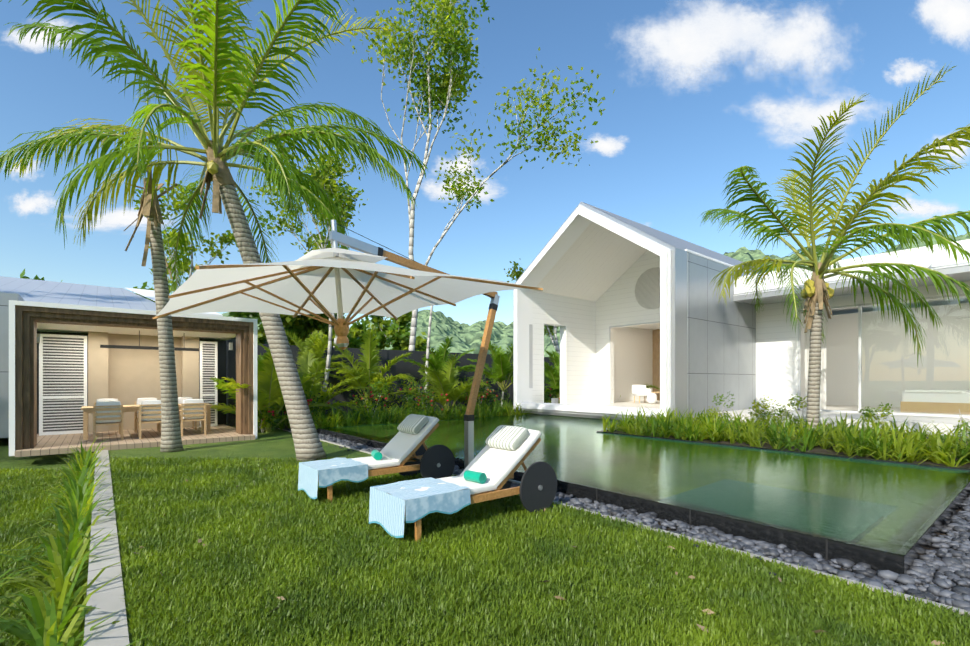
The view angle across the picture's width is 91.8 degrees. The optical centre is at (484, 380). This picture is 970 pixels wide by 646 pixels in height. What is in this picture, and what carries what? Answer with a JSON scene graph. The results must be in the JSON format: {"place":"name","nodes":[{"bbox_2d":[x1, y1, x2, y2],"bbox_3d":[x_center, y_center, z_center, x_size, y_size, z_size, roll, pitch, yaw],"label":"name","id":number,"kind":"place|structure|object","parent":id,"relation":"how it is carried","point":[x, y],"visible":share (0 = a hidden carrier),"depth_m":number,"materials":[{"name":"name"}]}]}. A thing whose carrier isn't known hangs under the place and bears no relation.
{"place":"outdoors","nodes":[
{"label":"outdoors","id":0,"kind":"place"},
{"bbox_2d":[20,269,430,350],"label":"tree line","id":1,"kind":"object","parent":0,"point":[302,330],"depth_m":61.93,"materials":[{"name":"green plant"}]},
{"bbox_2d":[226,337,558,426],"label":"boundary wall","id":2,"kind":"structure","parent":0,"point":[399,367],"depth_m":21.81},
{"bbox_2d":[0,456,969,645],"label":"lawn grass","id":3,"kind":"structure","parent":0,"point":[955,625],"depth_m":3.57,"materials":[{"name":"green plant"}]},
{"bbox_2d":[0,410,969,645],"bbox_3d":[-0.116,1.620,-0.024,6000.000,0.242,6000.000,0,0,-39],"label":"ground","id":4,"kind":"structure","parent":0,"point":[278,443],"depth_m":4.61,"materials":[{"name":"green plant"}]},
{"bbox_2d":[0,276,222,437],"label":"building","id":5,"kind":"structure","parent":4,"relation":"on","point":[23,289],"depth_m":16.60,"materials":[{"name":"metal"}]},
{"bbox_2d":[9,300,256,456],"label":"dining pavilion","id":6,"kind":"structure","parent":4,"relation":"on","point":[67,362],"depth_m":12.30,"materials":[{"name":"white"}]},
{"bbox_2d":[81,397,211,441],"bbox_3d":[-8.734,0.941,12.242,2.700,0.930,2.080,0,0,-39],"label":"dining set","id":7,"kind":"object","parent":6,"relation":"on","point":[112,411],"visible":0.9,"depth_m":11.50,"materials":[{"name":"brown wood"}]},
{"bbox_2d":[124,166,182,451],"bbox_3d":[-7.150,-1.472,10.200,0.877,6.041,1.168,0,0,-71],"label":"thin palm","id":8,"kind":"object","parent":4,"relation":"on","point":[171,439],"depth_m":10.04,"materials":[{"name":"grey plant"}]},
{"bbox_2d":[0,350,344,645],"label":"wall plants","id":9,"kind":"object","parent":4,"relation":"on","point":[64,578],"depth_m":4.03,"materials":[{"name":"green plant"}]},
{"bbox_2d":[0,0,428,461],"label":"palm tree","id":10,"kind":"object","parent":4,"relation":"on","point":[231,78],"depth_m":8.69,"materials":[{"name":"green plant"}]},
{"bbox_2d":[152,220,542,468],"bbox_3d":[-1.241,-0.139,5.646,4.285,3.320,3.256,0,0,-39],"label":"umbrella","id":11,"kind":"object","parent":4,"relation":"on","point":[334,279],"visible":1,"depth_m":5.58,"materials":[{"name":"white fabric"}]},
{"bbox_2d":[127,0,614,354],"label":"trees","id":12,"kind":"object","parent":4,"relation":"on","point":[339,194],"depth_m":25.71,"materials":[{"name":"green plant"}]},
{"bbox_2d":[298,416,454,501],"bbox_3d":[-1.491,1.030,6.669,2.040,0.982,0.830,0,0,-39],"label":"lounger","id":13,"kind":"object","parent":4,"relation":"on","point":[403,454],"visible":0.9,"depth_m":6.57,"materials":[{"name":"fabric"}]},
{"bbox_2d":[397,414,428,433],"bbox_3d":[-1.075,0.647,7.010,0.291,0.270,0.520,0,0,-39],"label":"lounger pillow","id":14,"kind":"object","parent":13,"relation":"on","point":[412,424],"visible":0.98,"depth_m":6.88,"materials":[{"name":"white fabric"}]},
{"bbox_2d":[210,306,659,432],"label":"bed plants","id":15,"kind":"object","parent":4,"relation":"on","point":[438,365],"visible":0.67,"depth_m":18.27,"materials":[{"name":"green plant"}]},
{"bbox_2d":[369,429,556,541],"bbox_3d":[-0.185,1.052,5.231,2.040,0.937,0.830,0,0,-39],"label":"lounger","id":16,"kind":"object","parent":4,"relation":"on","point":[487,474],"visible":0.96,"depth_m":5.04,"materials":[{"name":"fabric"}]},
{"bbox_2d":[485,425,528,450],"bbox_3d":[0.261,0.676,5.596,0.300,0.258,0.520,0,0,-39],"label":"lounger pillow","id":17,"kind":"object","parent":16,"relation":"on","point":[507,437],"visible":0.98,"depth_m":5.48,"materials":[{"name":"white fabric"}]},
{"bbox_2d":[133,443,943,644],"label":"lawn litter","id":18,"kind":"object","parent":4,"relation":"on","point":[698,625],"visible":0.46,"depth_m":3.22,"materials":[{"name":"grey"}]},
{"bbox_2d":[222,231,969,356],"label":"forest hills","id":19,"kind":"structure","parent":4,"relation":"on","point":[463,335],"depth_m":162.98,"materials":[{"name":"green plant"}]},
{"bbox_2d":[284,428,969,611],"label":"pebbles","id":20,"kind":"object","parent":4,"relation":"on","point":[931,575],"visible":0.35,"depth_m":4.03,"materials":[{"name":"grey gravel"}]},
{"bbox_2d":[317,428,969,573],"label":"pool","id":21,"kind":"structure","parent":4,"relation":"in","point":[829,549],"depth_m":4.68,"materials":[{"name":"black tile"}]},
{"bbox_2d":[320,414,969,555],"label":"pool water","id":22,"kind":"structure","parent":21,"relation":"in","point":[896,508],"depth_m":6.55,"materials":[{"name":"green liquid"}]},
{"bbox_2d":[607,422,969,467],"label":"planter soil","id":23,"kind":"structure","parent":4,"relation":"on","point":[818,449],"depth_m":9.28,"materials":[{"name":"brown soil"}]},
{"bbox_2d":[513,202,802,421],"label":"house","id":24,"kind":"structure","parent":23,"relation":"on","point":[624,304],"depth_m":19.29,"materials":[{"name":"white paint"}]},
{"bbox_2d":[551,385,659,403],"bbox_3d":[6.722,0.571,21.429,8.793,1.000,2.336,0,0,-19],"label":"lounge furniture","id":25,"kind":"object","parent":24,"relation":"on","point":[640,390],"visible":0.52,"depth_m":22.26,"materials":[{"name":"white fabric"}]},
{"bbox_2d":[593,393,969,466],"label":"planter plants","id":26,"kind":"object","parent":23,"relation":"on","point":[889,441],"visible":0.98,"depth_m":9.78,"materials":[{"name":"green plant"}]},
{"bbox_2d":[701,64,969,431],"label":"palm tree","id":27,"kind":"object","parent":4,"relation":"on","point":[816,288],"depth_m":9.59,"materials":[{"name":"green plant"}]},
{"bbox_2d":[718,239,969,435],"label":"bedroom wing","id":28,"kind":"structure","parent":4,"relation":"on","point":[868,357],"depth_m":17.44,"materials":[{"name":"white paint"}]},
{"bbox_2d":[0,0,969,327],"label":"sky","id":29,"kind":"structure","parent":0,"point":[681,144],"materials":[{"name":"blue"}]},
{"bbox_2d":[5,0,969,229],"bbox_3d":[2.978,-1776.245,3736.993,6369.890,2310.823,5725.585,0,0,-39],"label":"cloud","id":30,"kind":"structure","parent":0,"point":[700,41],"depth_m":3093.49,"materials":[{"name":"white"}]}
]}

